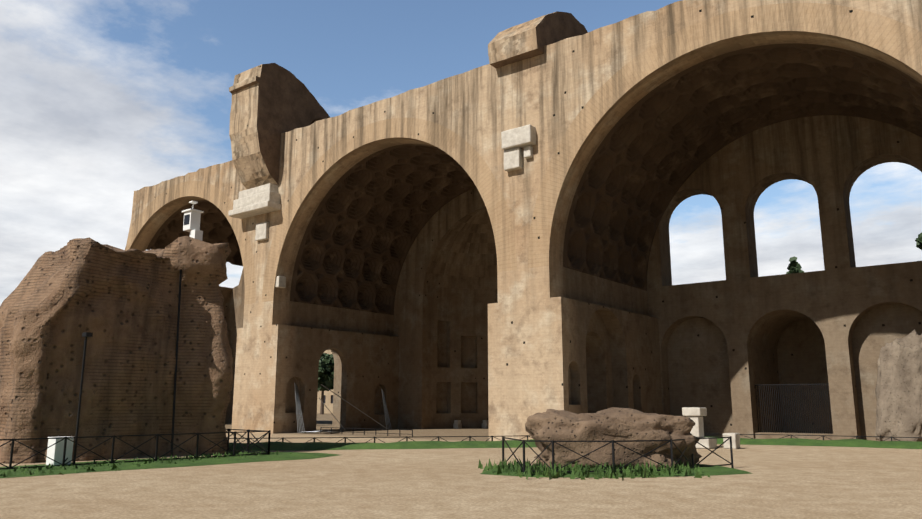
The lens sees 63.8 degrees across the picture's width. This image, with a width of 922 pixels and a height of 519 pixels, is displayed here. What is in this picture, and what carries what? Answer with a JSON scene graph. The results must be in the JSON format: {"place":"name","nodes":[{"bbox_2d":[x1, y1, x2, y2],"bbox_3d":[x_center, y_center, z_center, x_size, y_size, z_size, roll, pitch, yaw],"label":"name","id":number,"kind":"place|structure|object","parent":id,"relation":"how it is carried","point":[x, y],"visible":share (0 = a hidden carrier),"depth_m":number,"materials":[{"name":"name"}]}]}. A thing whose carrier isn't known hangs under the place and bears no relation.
{"place":"outdoors","nodes":[
{"label":"outdoors","id":0,"kind":"place"},
{"bbox_2d":[317,348,332,412],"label":"building walls","id":1,"kind":"structure","parent":0,"point":[328,403],"depth_m":201.68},
{"bbox_2d":[0,413,921,518],"bbox_3d":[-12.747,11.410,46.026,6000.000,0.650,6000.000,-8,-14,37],"label":"ground","id":2,"kind":"structure","parent":0,"point":[803,482],"depth_m":18.66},
{"bbox_2d":[46,436,73,464],"bbox_3d":[-13.541,6.485,24.979,0.610,0.970,0.660,-8,-14,37],"label":"electrical cabinet","id":3,"kind":"object","parent":2,"relation":"on","point":[55,452],"visible":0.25,"depth_m":24.77,"materials":[{"name":"grey metal"}]},
{"bbox_2d":[65,332,92,463],"bbox_3d":[-13.179,4.747,25.237,0.480,4.520,0.645,-8,-14,37],"label":"lamp pole","id":4,"kind":"object","parent":2,"relation":"on","point":[87,334],"visible":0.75,"depth_m":25.60,"materials":[{"name":"black metal"}]},
{"bbox_2d":[0,236,233,463],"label":"ruined wall","id":5,"kind":"structure","parent":2,"relation":"on","point":[121,305],"depth_m":29.40,"materials":[{"name":"brick"}]},
{"bbox_2d":[170,269,181,456],"bbox_3d":[-11.778,3.774,30.670,0.070,8.504,0.580,10,-14,-40],"label":"cable conduit","id":6,"kind":"object","parent":5,"relation":"attached to","point":[176,355],"visible":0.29,"depth_m":30.51,"materials":[{"name":"black metal"}]},
{"bbox_2d":[182,201,203,240],"bbox_3d":[-12.089,-1.389,33.386,0.980,2.570,0.660,-8,-14,37],"label":"monitoring station","id":7,"kind":"object","parent":5,"relation":"on","point":[192,227],"visible":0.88,"depth_m":33.30,"materials":[{"name":"white paint"}]},
{"bbox_2d":[184,214,189,224],"bbox_3d":[-12.349,-1.796,33.337,0.400,0.450,0.025,-8,-14,37],"label":"station window","id":8,"kind":"structure","parent":7,"relation":"attached to","point":[186,219],"depth_m":33.32,"materials":[{"name":"blue glass"}]},
{"bbox_2d":[0,431,268,468],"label":"fence","id":9,"kind":"object","parent":2,"relation":"on","point":[112,451],"visible":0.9,"depth_m":25.56,"materials":[{"name":"black metal"}]},
{"bbox_2d":[0,450,291,476],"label":"grass tufts","id":10,"kind":"object","parent":2,"relation":"on","point":[51,467],"visible":0.27,"depth_m":24.41,"materials":[{"name":"green plant"}]},
{"bbox_2d":[0,452,338,477],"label":"grass strip","id":11,"kind":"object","parent":2,"relation":"on","point":[280,456],"depth_m":25.66,"materials":[{"name":"green plant"}]},
{"bbox_2d":[226,429,270,454],"bbox_3d":[-10.576,7.926,32.323,7.810,1.084,0.060,-10,-15,42],"label":"fence return","id":12,"kind":"object","parent":2,"relation":"on","point":[248,449],"visible":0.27,"depth_m":30.73,"materials":[{"name":"black metal"}]},
{"bbox_2d":[226,449,270,454],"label":"grass","id":13,"kind":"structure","parent":2,"relation":"on","point":[239,450],"depth_m":31.53,"materials":[{"name":"green plant"}]},
{"bbox_2d":[318,353,333,413],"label":"broadleaf tree","id":14,"kind":"object","parent":2,"relation":"on","point":[326,371],"depth_m":180.02,"materials":[{"name":"green plant"}]},
{"bbox_2d":[294,383,391,432],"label":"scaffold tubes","id":15,"kind":"object","parent":2,"relation":"on","point":[298,404],"visible":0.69,"depth_m":70.21,"materials":[{"name":"grey metal"}]},
{"bbox_2d":[320,427,412,436],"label":"barrier","id":16,"kind":"object","parent":2,"relation":"on","point":[364,432],"visible":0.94,"depth_m":65.08,"materials":[{"name":"black metal"}]},
{"bbox_2d":[453,420,488,428],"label":"stone blocks","id":17,"kind":"structure","parent":2,"relation":"on","point":[457,424],"depth_m":81.44,"materials":[{"name":"stone"}]},
{"bbox_2d":[125,0,921,440],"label":"basilica walls","id":18,"kind":"structure","parent":2,"relation":"on","point":[503,322],"depth_m":59.83,"materials":[{"name":"brick"}]},
{"bbox_2d":[146,200,242,265],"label":"barrel vault","id":19,"kind":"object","parent":18,"relation":"on","point":[215,227],"depth_m":91.88,"materials":[{"name":"concrete"}]},
{"bbox_2d":[229,63,329,188],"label":"vault fragment","id":20,"kind":"object","parent":18,"relation":"on","point":[271,102],"visible":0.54,"depth_m":73.58,"materials":[{"name":"brick"}]},
{"bbox_2d":[228,124,535,287],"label":"stone corbels","id":21,"kind":"object","parent":18,"relation":"attached to","point":[258,200],"visible":0.9,"depth_m":71.52,"materials":[{"name":"white stone"}]},
{"bbox_2d":[290,144,476,314],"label":"coffered vault","id":22,"kind":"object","parent":18,"relation":"attached to","point":[374,213],"depth_m":76.98,"materials":[{"name":"concrete"}]},
{"bbox_2d":[488,11,587,67],"bbox_3d":[7.081,-17.227,60.837,4.501,5.417,10.807,-8,-14,37],"label":"vault fragment","id":23,"kind":"object","parent":18,"relation":"on","point":[526,40],"visible":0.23,"depth_m":56.91,"materials":[{"name":"brick"}]},
{"bbox_2d":[563,43,921,290],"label":"coffered vault","id":24,"kind":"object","parent":18,"relation":"attached to","point":[660,144],"depth_m":56.71,"materials":[{"name":"concrete"}]},
{"bbox_2d":[229,438,921,450],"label":"grass strip","id":25,"kind":"object","parent":2,"relation":"on","point":[282,446],"depth_m":35.50,"materials":[{"name":"green plant"}]},
{"bbox_2d":[229,433,921,442],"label":"fence","id":26,"kind":"object","parent":2,"relation":"on","point":[491,437],"visible":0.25,"depth_m":39.37,"materials":[{"name":"black metal"}]},
{"bbox_2d":[478,456,709,480],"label":"grass tufts","id":27,"kind":"object","parent":2,"relation":"on","point":[548,472],"visible":0.83,"depth_m":21.88,"materials":[{"name":"green plant"}]},
{"bbox_2d":[525,407,701,468],"bbox_3d":[4.995,5.970,23.832,5.904,2.375,2.492,0,-11,-2],"label":"fallen vault fragment","id":28,"kind":"object","parent":2,"relation":"on","point":[613,423],"visible":0.65,"depth_m":23.03,"materials":[{"name":"brown stone"}]},
{"bbox_2d":[480,464,751,477],"bbox_3d":[4.615,6.582,23.256,8.298,0.157,3.892,2,-11,-9],"label":"grass patch","id":29,"kind":"object","parent":2,"relation":"on","point":[715,470],"visible":0.21,"depth_m":22.34,"materials":[{"name":"green plant"}]},
{"bbox_2d":[502,436,733,472],"bbox_3d":[5.211,6.142,23.127,7.652,1.080,2.582,0,-11,-2],"label":"fence","id":30,"kind":"object","parent":2,"relation":"on","point":[613,451],"visible":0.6,"depth_m":22.19,"materials":[{"name":"black metal"}]},
{"bbox_2d":[682,407,739,448],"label":"marble fragments","id":31,"kind":"object","parent":2,"relation":"on","point":[695,414],"visible":0.6,"depth_m":35.15,"materials":[{"name":"white stone"}]},
{"bbox_2d":[755,383,832,432],"bbox_3d":[26.197,11.934,58.188,5.700,4.250,0.050,-8,-14,37],"label":"iron grille","id":32,"kind":"object","parent":2,"relation":"on","point":[792,406],"visible":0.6,"depth_m":58.25,"materials":[{"name":"black metal"}]},
{"bbox_2d":[756,312,832,433],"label":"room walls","id":33,"kind":"structure","parent":2,"relation":"on","point":[790,347],"depth_m":64.99,"materials":[{"name":"brick"}]},
{"bbox_2d":[755,432,833,439],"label":"threshold sill","id":34,"kind":"structure","parent":2,"relation":"on","point":[784,434],"depth_m":57.18,"materials":[{"name":"stone"}]},
{"bbox_2d":[786,256,803,273],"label":"cypress tree","id":35,"kind":"object","parent":2,"relation":"on","point":[794,266],"visible":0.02,"depth_m":116.11,"materials":[{"name":"green plant"}]},
{"bbox_2d":[875,330,921,441],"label":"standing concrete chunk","id":36,"kind":"object","parent":2,"relation":"on","point":[898,390],"visible":0.9,"depth_m":50.37,"materials":[{"name":"beige concrete"}]},
{"bbox_2d":[915,233,921,249],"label":"pine tree","id":37,"kind":"object","parent":2,"relation":"on","point":[918,240],"visible":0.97,"depth_m":110.13,"materials":[{"name":"green plant"}]},
{"bbox_2d":[0,0,921,305],"label":"sky","id":38,"kind":"structure","parent":0,"point":[102,102],"materials":[{"name":"blue"}]}
]}

